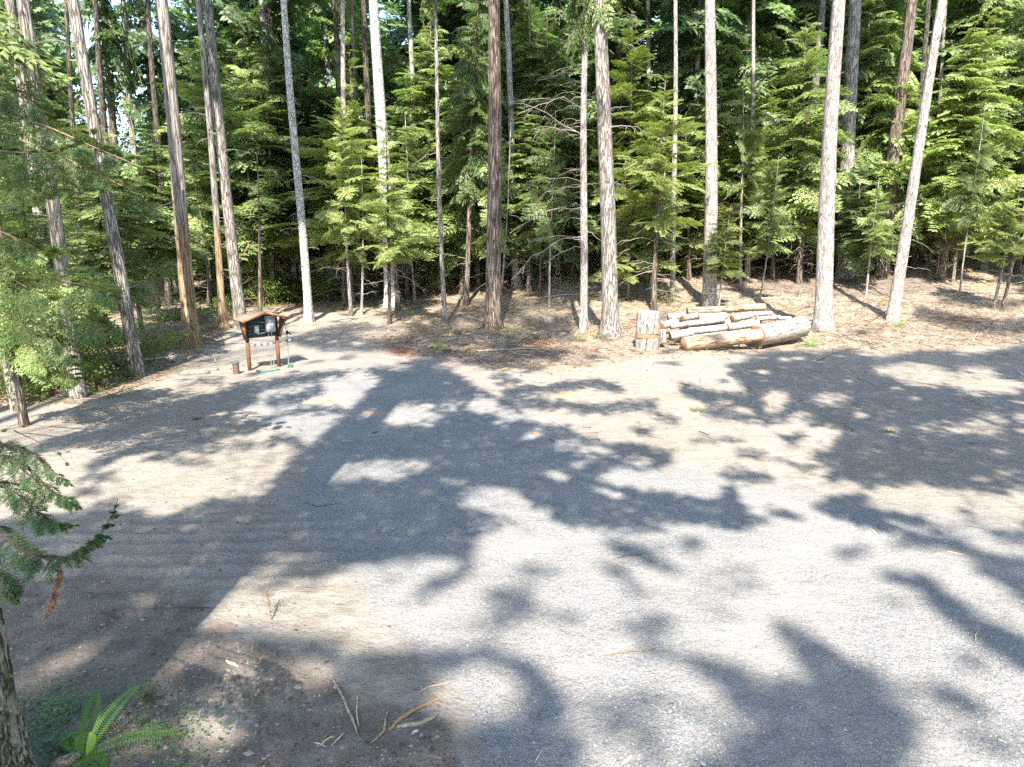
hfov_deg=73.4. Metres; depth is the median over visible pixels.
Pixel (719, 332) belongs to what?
log
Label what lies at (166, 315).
salal shrub
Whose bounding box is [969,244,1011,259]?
salal shrub
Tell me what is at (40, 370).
bushy hemlock
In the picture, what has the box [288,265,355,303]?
salal shrub
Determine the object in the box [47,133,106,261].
bare sapling
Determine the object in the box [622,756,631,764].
wood chip
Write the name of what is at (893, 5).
forest conifer
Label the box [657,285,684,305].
fir seedling
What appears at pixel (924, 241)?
understory conifer
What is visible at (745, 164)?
young conifer
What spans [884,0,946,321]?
conifer tree
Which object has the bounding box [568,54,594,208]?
understory conifer
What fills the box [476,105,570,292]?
young conifer
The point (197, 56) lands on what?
forest conifer
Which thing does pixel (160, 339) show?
salal shrub
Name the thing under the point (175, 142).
conifer tree
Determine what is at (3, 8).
forest conifer
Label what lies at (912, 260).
conifer tree
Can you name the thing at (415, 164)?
conifer tree
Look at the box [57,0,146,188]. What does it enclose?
conifer tree
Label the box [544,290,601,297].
fallen branch
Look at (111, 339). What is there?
salal shrub
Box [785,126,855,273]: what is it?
understory conifer
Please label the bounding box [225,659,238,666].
wood chip
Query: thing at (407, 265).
young conifer
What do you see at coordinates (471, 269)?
understory conifer
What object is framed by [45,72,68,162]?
understory conifer
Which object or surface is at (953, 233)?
understory conifer
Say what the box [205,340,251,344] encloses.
fallen branch
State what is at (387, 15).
forest conifer
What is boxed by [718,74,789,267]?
understory conifer
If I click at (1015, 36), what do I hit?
conifer tree
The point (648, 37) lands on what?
conifer tree
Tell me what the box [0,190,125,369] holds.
young conifer
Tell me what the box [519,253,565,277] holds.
salal shrub
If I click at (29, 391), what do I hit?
salal shrub
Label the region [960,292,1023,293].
fallen branch
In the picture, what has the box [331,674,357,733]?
bark strip
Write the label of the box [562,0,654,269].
forest conifer
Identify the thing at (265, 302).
bare sapling
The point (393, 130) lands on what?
understory conifer
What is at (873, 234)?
bare sapling
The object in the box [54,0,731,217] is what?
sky
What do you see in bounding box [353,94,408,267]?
understory conifer
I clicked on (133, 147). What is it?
conifer tree
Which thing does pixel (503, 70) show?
forest conifer
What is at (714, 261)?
bare sapling
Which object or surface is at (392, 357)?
fallen branch
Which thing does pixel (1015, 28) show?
forest conifer
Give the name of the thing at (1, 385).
salal shrub
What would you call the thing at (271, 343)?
chain
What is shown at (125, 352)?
huckleberry bush
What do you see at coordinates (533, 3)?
forest conifer
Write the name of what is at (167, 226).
young conifer
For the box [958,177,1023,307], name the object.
bare sapling
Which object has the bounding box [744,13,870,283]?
young conifer
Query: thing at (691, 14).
forest conifer
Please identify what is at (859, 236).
young conifer
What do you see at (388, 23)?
forest conifer
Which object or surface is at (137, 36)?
forest conifer
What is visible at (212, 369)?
rock
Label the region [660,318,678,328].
log
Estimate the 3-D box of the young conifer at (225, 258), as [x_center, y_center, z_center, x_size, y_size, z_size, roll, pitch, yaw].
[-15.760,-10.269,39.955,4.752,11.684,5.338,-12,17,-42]
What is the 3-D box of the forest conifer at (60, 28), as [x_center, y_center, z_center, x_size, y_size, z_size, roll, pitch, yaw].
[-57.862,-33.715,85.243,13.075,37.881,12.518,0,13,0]
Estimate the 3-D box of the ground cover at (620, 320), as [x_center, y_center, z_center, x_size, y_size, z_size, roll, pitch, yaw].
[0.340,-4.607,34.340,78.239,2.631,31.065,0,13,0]
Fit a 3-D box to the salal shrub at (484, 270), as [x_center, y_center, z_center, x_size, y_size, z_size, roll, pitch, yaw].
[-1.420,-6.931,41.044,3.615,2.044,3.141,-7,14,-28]
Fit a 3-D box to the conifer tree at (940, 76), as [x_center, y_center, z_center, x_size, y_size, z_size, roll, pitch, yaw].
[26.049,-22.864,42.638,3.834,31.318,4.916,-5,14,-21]
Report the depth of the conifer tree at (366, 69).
37.24 m
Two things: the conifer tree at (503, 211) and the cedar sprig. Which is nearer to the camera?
the cedar sprig
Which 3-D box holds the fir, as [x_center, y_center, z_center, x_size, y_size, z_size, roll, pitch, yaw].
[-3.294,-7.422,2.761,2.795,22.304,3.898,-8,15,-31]
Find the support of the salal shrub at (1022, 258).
on the ground at (122, 463)
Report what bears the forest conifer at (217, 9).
on the ground at (122, 463)
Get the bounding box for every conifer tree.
[0,11,74,411]
[3,0,96,399]
[4,0,52,285]
[42,0,149,377]
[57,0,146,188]
[62,0,84,268]
[92,0,119,309]
[119,0,154,304]
[145,0,173,306]
[155,0,205,348]
[195,0,232,329]
[195,0,249,328]
[259,0,276,299]
[267,0,283,300]
[326,0,373,302]
[332,0,341,295]
[350,0,358,295]
[361,0,380,296]
[369,0,395,307]
[405,3,461,290]
[407,0,423,290]
[417,0,460,323]
[430,0,505,305]
[436,0,508,288]
[481,0,504,330]
[502,0,569,278]
[503,0,522,288]
[507,0,624,332]
[593,0,642,337]
[646,0,651,270]
[669,0,678,294]
[684,0,691,235]
[701,0,719,306]
[722,0,757,278]
[750,11,766,262]
[793,0,825,265]
[811,0,845,330]
[834,0,862,279]
[871,0,917,279]
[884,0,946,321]
[907,0,930,267]
[925,1,947,264]
[937,0,1023,269]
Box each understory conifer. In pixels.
[0,64,75,295]
[35,82,97,275]
[40,104,122,278]
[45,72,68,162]
[126,84,223,282]
[179,97,244,294]
[193,44,317,298]
[214,12,300,298]
[285,124,333,291]
[315,142,336,280]
[316,33,403,300]
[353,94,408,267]
[360,135,401,287]
[386,37,449,280]
[433,50,504,273]
[502,83,574,221]
[504,17,575,277]
[550,120,600,279]
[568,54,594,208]
[573,84,622,267]
[597,77,691,278]
[652,31,719,256]
[660,62,754,265]
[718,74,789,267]
[754,55,795,208]
[785,81,855,268]
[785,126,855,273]
[814,84,866,260]
[835,2,946,252]
[893,35,967,261]
[920,12,1023,282]
[966,160,1008,261]
[1011,220,1023,260]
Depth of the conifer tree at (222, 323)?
28.60 m
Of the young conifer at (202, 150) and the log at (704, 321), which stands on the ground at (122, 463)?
the young conifer at (202, 150)
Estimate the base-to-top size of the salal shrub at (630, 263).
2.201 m
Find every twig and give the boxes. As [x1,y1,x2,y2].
[99,610,117,617]
[370,709,388,742]
[418,683,446,692]
[597,642,632,655]
[599,649,652,655]
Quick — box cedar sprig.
[689,407,707,412]
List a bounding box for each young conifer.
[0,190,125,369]
[3,125,194,344]
[72,144,166,331]
[89,120,212,319]
[147,34,274,304]
[190,43,332,303]
[205,101,282,301]
[255,97,405,306]
[263,125,343,298]
[292,88,411,295]
[310,95,383,315]
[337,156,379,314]
[350,119,433,324]
[354,127,452,297]
[362,165,438,311]
[371,28,484,292]
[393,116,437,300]
[407,77,523,294]
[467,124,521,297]
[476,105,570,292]
[501,11,600,284]
[570,8,704,283]
[587,149,687,300]
[594,73,717,310]
[636,129,747,280]
[691,112,786,281]
[733,124,816,280]
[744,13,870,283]
[804,165,915,283]
[812,0,955,272]
[894,19,1023,281]
[918,2,1010,254]
[924,90,1023,247]
[969,3,1023,272]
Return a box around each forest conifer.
[0,0,78,212]
[0,1,54,281]
[4,0,78,128]
[30,0,87,101]
[52,13,84,114]
[94,0,215,293]
[139,0,225,279]
[174,2,245,274]
[180,0,283,291]
[198,0,330,298]
[212,22,277,131]
[253,0,406,275]
[256,2,334,283]
[288,0,334,137]
[310,3,405,160]
[314,0,411,184]
[359,0,421,263]
[369,0,468,267]
[374,0,448,261]
[383,0,504,269]
[426,0,554,187]
[464,0,569,270]
[504,0,561,92]
[515,0,595,248]
[538,0,615,240]
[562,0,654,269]
[569,0,702,253]
[633,0,703,161]
[636,0,756,272]
[691,0,807,265]
[691,4,796,243]
[743,0,830,259]
[767,0,847,244]
[771,0,892,157]
[830,0,959,257]
[840,0,921,196]
[879,0,963,185]
[908,1,971,148]
[911,0,1023,262]
[933,0,1023,251]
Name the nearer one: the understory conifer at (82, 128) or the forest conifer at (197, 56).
the understory conifer at (82, 128)
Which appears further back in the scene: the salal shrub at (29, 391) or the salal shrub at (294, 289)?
the salal shrub at (294, 289)
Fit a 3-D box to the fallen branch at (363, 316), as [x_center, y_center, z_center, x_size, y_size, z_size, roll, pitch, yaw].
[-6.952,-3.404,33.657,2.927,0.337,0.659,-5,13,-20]
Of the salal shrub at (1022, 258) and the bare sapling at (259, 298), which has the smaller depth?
the bare sapling at (259, 298)
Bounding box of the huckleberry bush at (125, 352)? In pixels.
[96,330,155,371]
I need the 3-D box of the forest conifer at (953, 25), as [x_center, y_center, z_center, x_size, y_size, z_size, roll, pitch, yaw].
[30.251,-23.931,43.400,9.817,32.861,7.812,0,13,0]
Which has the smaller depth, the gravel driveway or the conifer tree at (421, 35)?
the gravel driveway
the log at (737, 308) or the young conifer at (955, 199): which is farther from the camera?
the young conifer at (955, 199)
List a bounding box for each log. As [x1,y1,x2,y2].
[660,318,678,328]
[667,313,684,319]
[669,329,693,339]
[670,322,685,328]
[675,328,750,339]
[679,316,761,329]
[680,313,697,321]
[680,329,763,350]
[685,316,724,326]
[686,303,765,313]
[688,324,726,334]
[697,312,727,319]
[726,319,759,330]
[730,312,753,321]
[751,316,810,345]
[753,311,772,316]
[755,315,780,320]
[777,316,791,319]
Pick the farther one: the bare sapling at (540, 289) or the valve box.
the bare sapling at (540, 289)
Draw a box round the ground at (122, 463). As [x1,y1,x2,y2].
[0,237,1023,766]
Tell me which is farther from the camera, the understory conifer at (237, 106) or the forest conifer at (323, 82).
the forest conifer at (323, 82)
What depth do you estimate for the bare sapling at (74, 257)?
39.58 m
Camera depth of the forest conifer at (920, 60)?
58.84 m
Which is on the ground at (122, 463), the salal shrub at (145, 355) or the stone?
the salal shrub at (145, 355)
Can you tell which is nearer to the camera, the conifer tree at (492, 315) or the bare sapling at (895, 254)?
the conifer tree at (492, 315)
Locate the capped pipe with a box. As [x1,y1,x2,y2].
[231,361,239,373]
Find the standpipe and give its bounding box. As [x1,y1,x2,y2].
[285,326,290,364]
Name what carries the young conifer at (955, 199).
on the ground at (122, 463)
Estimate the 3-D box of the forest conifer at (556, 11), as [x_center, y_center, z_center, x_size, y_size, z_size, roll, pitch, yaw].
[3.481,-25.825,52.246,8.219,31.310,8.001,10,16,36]
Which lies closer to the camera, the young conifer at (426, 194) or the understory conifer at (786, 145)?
the young conifer at (426, 194)
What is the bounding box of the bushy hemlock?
[0,217,127,426]
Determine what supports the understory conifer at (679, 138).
on the ground at (122, 463)
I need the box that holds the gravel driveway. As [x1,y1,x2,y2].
[42,350,1023,766]
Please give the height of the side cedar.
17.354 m
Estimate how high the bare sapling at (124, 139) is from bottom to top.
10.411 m
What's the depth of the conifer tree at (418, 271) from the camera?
38.57 m
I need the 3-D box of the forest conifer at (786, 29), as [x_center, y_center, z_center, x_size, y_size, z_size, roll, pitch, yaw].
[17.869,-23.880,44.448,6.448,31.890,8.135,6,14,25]
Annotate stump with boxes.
[635,333,659,350]
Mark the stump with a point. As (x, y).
(649, 342)
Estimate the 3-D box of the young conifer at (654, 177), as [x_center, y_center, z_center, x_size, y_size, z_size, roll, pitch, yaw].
[6.924,-8.836,33.152,5.105,11.326,5.120,12,17,42]
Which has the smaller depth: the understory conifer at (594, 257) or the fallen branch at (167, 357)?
the fallen branch at (167, 357)
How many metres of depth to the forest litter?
30.12 m
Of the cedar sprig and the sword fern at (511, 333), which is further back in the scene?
the sword fern at (511, 333)
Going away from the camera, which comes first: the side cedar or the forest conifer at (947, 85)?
the side cedar
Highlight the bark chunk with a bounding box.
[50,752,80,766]
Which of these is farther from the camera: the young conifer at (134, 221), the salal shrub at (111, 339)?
the young conifer at (134, 221)
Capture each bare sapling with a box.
[0,177,21,239]
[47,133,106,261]
[54,218,89,270]
[68,149,108,266]
[71,101,97,209]
[109,118,146,285]
[166,122,212,308]
[230,159,271,309]
[244,137,268,305]
[487,66,518,313]
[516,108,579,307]
[521,197,541,295]
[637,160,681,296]
[642,139,652,287]
[691,205,745,305]
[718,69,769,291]
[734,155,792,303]
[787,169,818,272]
[838,178,895,294]
[883,203,931,288]
[892,230,899,271]
[925,83,968,273]
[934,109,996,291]
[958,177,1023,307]
[969,202,1023,309]
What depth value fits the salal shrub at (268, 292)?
37.46 m
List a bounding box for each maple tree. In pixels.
[2,11,143,186]
[107,55,204,142]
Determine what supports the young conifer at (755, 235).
on the ground at (122, 463)
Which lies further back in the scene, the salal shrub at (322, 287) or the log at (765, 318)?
the salal shrub at (322, 287)
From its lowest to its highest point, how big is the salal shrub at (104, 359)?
1.597 m
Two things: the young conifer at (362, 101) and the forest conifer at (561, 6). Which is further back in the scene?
the forest conifer at (561, 6)
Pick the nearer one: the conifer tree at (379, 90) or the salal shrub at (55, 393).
the salal shrub at (55, 393)
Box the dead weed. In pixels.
[258,580,277,619]
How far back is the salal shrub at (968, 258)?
46.01 m
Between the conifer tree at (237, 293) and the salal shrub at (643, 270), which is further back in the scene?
the salal shrub at (643, 270)
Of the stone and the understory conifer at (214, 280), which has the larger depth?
the understory conifer at (214, 280)
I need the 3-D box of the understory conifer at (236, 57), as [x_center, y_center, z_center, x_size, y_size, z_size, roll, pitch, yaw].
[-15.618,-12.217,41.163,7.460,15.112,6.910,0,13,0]
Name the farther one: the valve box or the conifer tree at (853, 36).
the conifer tree at (853, 36)
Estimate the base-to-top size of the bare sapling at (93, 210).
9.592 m
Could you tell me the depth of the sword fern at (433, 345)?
24.53 m
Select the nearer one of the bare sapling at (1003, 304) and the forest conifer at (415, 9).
the bare sapling at (1003, 304)
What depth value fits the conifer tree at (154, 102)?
36.01 m
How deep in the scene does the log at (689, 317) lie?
26.10 m
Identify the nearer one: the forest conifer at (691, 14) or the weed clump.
the weed clump
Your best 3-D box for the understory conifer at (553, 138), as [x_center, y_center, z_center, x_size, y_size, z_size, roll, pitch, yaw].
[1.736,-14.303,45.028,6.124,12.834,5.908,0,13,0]
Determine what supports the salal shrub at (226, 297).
on the ground at (122, 463)
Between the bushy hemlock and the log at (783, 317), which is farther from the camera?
the log at (783, 317)
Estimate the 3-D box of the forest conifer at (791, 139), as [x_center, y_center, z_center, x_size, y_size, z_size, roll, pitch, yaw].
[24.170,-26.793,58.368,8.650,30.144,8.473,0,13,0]
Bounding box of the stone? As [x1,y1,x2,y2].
[496,758,503,763]
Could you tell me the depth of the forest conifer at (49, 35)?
41.75 m
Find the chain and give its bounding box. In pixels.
[250,338,293,345]
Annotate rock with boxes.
[177,368,209,374]
[205,367,218,370]
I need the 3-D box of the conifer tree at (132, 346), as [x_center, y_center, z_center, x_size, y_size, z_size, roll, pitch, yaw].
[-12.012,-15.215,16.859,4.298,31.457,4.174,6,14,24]
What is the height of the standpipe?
1.466 m
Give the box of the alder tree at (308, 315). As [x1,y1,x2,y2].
[279,0,327,322]
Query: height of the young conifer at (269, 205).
14.262 m
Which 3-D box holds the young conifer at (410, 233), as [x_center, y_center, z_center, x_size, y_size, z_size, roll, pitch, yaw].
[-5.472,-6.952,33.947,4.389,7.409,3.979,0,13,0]
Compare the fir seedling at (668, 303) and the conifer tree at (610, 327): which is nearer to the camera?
the conifer tree at (610, 327)
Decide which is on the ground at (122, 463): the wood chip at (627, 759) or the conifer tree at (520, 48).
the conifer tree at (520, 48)
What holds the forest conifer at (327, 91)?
on the ground at (122, 463)
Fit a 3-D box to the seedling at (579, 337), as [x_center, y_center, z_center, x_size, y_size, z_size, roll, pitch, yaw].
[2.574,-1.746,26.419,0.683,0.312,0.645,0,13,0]
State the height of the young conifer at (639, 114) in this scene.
15.179 m
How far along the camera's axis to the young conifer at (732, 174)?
39.38 m
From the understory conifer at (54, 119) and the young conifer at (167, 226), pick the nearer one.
the young conifer at (167, 226)
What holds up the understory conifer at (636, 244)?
on the ground at (122, 463)
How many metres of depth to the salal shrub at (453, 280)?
40.31 m
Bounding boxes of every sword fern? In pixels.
[57,685,180,766]
[428,338,448,349]
[495,324,515,338]
[797,338,824,347]
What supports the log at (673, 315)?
on the log at (727, 320)
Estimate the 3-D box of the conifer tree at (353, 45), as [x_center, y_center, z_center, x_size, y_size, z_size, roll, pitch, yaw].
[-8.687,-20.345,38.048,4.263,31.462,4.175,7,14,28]
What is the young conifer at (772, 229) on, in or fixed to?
on the ground at (122, 463)
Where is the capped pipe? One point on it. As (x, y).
(235, 366)
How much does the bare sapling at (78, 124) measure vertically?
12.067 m
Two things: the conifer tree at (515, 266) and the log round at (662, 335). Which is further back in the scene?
the conifer tree at (515, 266)
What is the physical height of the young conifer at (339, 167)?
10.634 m
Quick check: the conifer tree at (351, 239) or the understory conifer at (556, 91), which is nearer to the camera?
the conifer tree at (351, 239)
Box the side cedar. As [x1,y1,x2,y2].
[0,66,154,345]
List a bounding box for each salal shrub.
[0,341,83,403]
[0,344,66,397]
[20,355,120,397]
[53,334,140,386]
[64,312,123,357]
[82,320,173,367]
[111,314,184,351]
[133,280,217,322]
[206,294,258,319]
[227,276,288,308]
[252,271,302,302]
[278,274,324,300]
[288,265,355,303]
[340,269,383,298]
[403,262,450,292]
[426,261,474,288]
[470,256,511,282]
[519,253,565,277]
[533,252,580,281]
[595,248,649,280]
[618,254,662,278]
[649,247,695,275]
[694,239,744,269]
[751,241,796,264]
[949,239,998,263]
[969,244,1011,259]
[999,253,1023,264]
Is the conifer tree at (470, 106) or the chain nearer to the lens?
the chain
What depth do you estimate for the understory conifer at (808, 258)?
42.84 m
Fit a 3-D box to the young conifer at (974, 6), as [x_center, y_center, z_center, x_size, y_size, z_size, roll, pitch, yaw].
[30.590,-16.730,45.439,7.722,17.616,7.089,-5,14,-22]
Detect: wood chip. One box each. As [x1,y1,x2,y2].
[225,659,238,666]
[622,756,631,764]
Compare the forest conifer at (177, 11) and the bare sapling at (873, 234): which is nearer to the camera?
the bare sapling at (873, 234)
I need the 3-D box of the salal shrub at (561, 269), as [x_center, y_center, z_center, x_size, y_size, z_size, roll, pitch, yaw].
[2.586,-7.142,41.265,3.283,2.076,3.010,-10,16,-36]
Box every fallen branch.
[143,353,193,360]
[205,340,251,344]
[340,311,396,318]
[381,355,405,358]
[416,329,463,333]
[478,345,560,351]
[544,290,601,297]
[754,296,805,298]
[904,317,972,321]
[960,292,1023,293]
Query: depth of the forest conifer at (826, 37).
47.94 m
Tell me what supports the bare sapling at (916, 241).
on the ground at (122, 463)
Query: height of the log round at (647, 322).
0.758 m
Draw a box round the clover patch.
[19,647,267,766]
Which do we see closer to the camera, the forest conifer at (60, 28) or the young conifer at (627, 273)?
the young conifer at (627, 273)
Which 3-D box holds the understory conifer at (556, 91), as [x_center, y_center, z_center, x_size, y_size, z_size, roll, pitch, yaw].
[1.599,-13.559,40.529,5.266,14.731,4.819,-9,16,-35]
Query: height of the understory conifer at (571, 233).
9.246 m
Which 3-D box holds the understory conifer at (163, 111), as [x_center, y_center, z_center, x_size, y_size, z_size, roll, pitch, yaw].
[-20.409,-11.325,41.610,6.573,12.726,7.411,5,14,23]
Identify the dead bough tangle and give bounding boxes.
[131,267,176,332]
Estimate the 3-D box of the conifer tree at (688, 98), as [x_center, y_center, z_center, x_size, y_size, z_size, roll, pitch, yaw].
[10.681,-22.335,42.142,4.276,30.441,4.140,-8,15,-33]
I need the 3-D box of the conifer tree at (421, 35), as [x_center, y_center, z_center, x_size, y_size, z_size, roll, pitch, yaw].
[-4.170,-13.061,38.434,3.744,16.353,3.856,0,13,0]
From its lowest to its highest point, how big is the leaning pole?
5.515 m
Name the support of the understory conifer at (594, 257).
on the ground at (122, 463)
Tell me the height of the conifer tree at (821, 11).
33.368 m
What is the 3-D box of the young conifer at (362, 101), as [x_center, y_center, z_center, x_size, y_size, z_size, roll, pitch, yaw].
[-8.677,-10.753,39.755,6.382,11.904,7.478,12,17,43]
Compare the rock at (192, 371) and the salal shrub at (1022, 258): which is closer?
the rock at (192, 371)
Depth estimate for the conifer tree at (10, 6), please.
23.04 m
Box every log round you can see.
[636,311,660,334]
[660,329,666,341]
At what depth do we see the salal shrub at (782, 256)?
45.41 m
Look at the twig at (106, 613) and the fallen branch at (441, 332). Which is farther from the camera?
the fallen branch at (441, 332)
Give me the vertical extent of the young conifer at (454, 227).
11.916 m
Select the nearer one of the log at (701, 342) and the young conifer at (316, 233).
the log at (701, 342)
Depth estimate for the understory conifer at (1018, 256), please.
39.77 m
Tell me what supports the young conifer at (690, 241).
on the ground at (122, 463)
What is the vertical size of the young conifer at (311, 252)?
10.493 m
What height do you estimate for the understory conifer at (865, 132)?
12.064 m
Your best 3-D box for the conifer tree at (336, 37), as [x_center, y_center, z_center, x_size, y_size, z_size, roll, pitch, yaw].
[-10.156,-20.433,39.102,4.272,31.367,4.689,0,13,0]
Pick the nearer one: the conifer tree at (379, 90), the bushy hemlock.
the bushy hemlock
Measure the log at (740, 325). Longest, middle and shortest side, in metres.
1.248 x 0.296 x 0.284 m
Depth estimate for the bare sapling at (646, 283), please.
39.48 m
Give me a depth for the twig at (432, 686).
6.47 m
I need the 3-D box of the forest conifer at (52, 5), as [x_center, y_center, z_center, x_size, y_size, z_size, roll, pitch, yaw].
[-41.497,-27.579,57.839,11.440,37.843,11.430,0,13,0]
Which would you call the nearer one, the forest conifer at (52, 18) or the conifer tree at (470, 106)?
the conifer tree at (470, 106)
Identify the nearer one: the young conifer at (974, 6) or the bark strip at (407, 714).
the bark strip at (407, 714)
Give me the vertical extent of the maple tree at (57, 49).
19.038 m
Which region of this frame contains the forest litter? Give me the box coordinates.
[0,251,1023,447]
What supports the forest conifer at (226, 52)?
on the ground at (122, 463)
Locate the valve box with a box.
[256,369,279,372]
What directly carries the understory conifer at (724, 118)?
on the ground at (122, 463)
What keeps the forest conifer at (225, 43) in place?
on the ground at (122, 463)
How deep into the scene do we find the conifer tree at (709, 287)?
33.52 m
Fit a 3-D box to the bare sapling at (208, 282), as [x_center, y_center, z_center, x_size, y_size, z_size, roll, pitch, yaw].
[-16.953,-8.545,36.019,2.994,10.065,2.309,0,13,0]
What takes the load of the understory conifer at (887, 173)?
on the ground at (122, 463)
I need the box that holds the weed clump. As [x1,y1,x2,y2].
[93,383,134,397]
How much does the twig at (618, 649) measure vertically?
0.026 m
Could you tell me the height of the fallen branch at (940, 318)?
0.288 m
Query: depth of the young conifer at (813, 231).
39.80 m
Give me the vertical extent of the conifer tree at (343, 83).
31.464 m
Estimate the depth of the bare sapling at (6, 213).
36.20 m
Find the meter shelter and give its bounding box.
[233,309,289,370]
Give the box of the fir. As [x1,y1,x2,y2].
[0,425,119,766]
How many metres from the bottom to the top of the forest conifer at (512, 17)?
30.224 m
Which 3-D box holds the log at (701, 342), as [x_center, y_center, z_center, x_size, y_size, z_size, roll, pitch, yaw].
[7.508,-1.555,24.505,3.117,0.538,0.536,-6,3,-9]
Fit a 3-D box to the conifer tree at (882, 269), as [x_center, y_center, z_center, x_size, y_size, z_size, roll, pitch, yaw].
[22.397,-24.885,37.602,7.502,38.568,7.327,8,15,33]
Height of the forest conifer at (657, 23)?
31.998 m
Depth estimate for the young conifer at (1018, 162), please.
40.76 m
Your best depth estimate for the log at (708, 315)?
26.22 m
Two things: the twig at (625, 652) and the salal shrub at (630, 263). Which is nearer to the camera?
the twig at (625, 652)
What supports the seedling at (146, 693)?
on the ground at (122, 463)
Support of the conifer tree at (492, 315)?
on the ground at (122, 463)
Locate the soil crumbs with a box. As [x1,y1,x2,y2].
[1,377,1020,766]
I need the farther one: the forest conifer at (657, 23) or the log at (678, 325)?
the forest conifer at (657, 23)
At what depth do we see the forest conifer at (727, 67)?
50.38 m
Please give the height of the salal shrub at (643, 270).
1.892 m
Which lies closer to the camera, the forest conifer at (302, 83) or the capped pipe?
the capped pipe
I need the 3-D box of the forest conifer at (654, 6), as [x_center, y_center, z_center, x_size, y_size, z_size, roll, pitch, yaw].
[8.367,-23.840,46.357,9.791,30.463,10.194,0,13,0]
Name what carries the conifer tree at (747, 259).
on the ground at (122, 463)
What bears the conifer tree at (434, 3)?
on the ground at (122, 463)
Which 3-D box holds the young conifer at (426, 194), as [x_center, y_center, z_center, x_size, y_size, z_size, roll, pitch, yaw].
[-4.189,-12.005,38.520,6.885,14.439,8.220,6,14,24]
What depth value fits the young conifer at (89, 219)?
24.87 m
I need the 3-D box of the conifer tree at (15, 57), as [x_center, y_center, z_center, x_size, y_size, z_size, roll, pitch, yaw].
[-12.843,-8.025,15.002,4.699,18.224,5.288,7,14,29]
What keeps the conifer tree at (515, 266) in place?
on the ground at (122, 463)
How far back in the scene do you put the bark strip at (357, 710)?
6.12 m
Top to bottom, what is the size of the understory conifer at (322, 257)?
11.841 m
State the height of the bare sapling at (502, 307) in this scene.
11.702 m
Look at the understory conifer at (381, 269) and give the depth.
43.77 m
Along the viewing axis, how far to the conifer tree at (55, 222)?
16.38 m
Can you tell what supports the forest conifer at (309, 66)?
on the ground at (122, 463)
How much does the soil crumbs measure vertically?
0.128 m
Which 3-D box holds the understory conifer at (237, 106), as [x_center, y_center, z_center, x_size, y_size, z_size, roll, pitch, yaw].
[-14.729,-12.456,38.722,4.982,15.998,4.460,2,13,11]
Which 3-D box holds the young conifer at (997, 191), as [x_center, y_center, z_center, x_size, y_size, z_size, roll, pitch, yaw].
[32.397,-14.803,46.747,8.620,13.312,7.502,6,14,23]
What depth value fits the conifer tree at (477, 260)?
37.65 m
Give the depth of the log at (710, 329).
24.92 m
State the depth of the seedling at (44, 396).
17.12 m
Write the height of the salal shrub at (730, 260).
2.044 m
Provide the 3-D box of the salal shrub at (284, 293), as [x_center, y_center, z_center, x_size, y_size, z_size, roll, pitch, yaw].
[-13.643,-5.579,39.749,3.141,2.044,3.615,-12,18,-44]
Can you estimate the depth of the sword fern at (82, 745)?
5.67 m
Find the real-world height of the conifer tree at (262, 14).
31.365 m
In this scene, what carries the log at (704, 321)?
on the log at (678, 325)
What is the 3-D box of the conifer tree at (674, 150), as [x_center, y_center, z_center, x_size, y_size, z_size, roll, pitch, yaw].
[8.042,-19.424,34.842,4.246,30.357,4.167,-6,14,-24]
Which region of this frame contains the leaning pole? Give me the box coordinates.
[182,190,198,352]
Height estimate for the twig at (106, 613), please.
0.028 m
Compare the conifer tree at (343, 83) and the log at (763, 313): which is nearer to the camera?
the log at (763, 313)
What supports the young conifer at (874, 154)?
on the ground at (122, 463)
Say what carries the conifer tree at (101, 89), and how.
on the ground at (122, 463)
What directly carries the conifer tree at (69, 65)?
on the ground at (122, 463)
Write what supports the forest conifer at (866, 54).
on the ground at (122, 463)
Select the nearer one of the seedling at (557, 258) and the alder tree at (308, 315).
the alder tree at (308, 315)
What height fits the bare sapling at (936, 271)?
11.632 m
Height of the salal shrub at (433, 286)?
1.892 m
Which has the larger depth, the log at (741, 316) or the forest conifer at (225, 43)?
the forest conifer at (225, 43)
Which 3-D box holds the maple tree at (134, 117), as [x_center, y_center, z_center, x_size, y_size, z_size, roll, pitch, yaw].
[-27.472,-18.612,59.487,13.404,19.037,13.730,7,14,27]
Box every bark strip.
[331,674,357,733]
[356,696,358,725]
[388,698,439,730]
[397,713,436,727]
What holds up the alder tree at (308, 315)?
on the ground at (122, 463)
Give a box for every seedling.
[30,388,47,401]
[136,681,157,704]
[553,254,561,278]
[570,333,586,341]
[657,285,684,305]
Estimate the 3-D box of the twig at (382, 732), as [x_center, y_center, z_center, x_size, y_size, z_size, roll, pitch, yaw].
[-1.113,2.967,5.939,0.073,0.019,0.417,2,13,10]
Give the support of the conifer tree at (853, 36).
on the ground at (122, 463)
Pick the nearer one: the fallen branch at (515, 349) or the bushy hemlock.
the bushy hemlock
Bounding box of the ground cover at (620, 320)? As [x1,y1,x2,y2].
[88,255,1023,380]
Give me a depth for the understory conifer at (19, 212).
38.52 m
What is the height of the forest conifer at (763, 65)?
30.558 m
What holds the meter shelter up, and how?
on the ground at (122, 463)

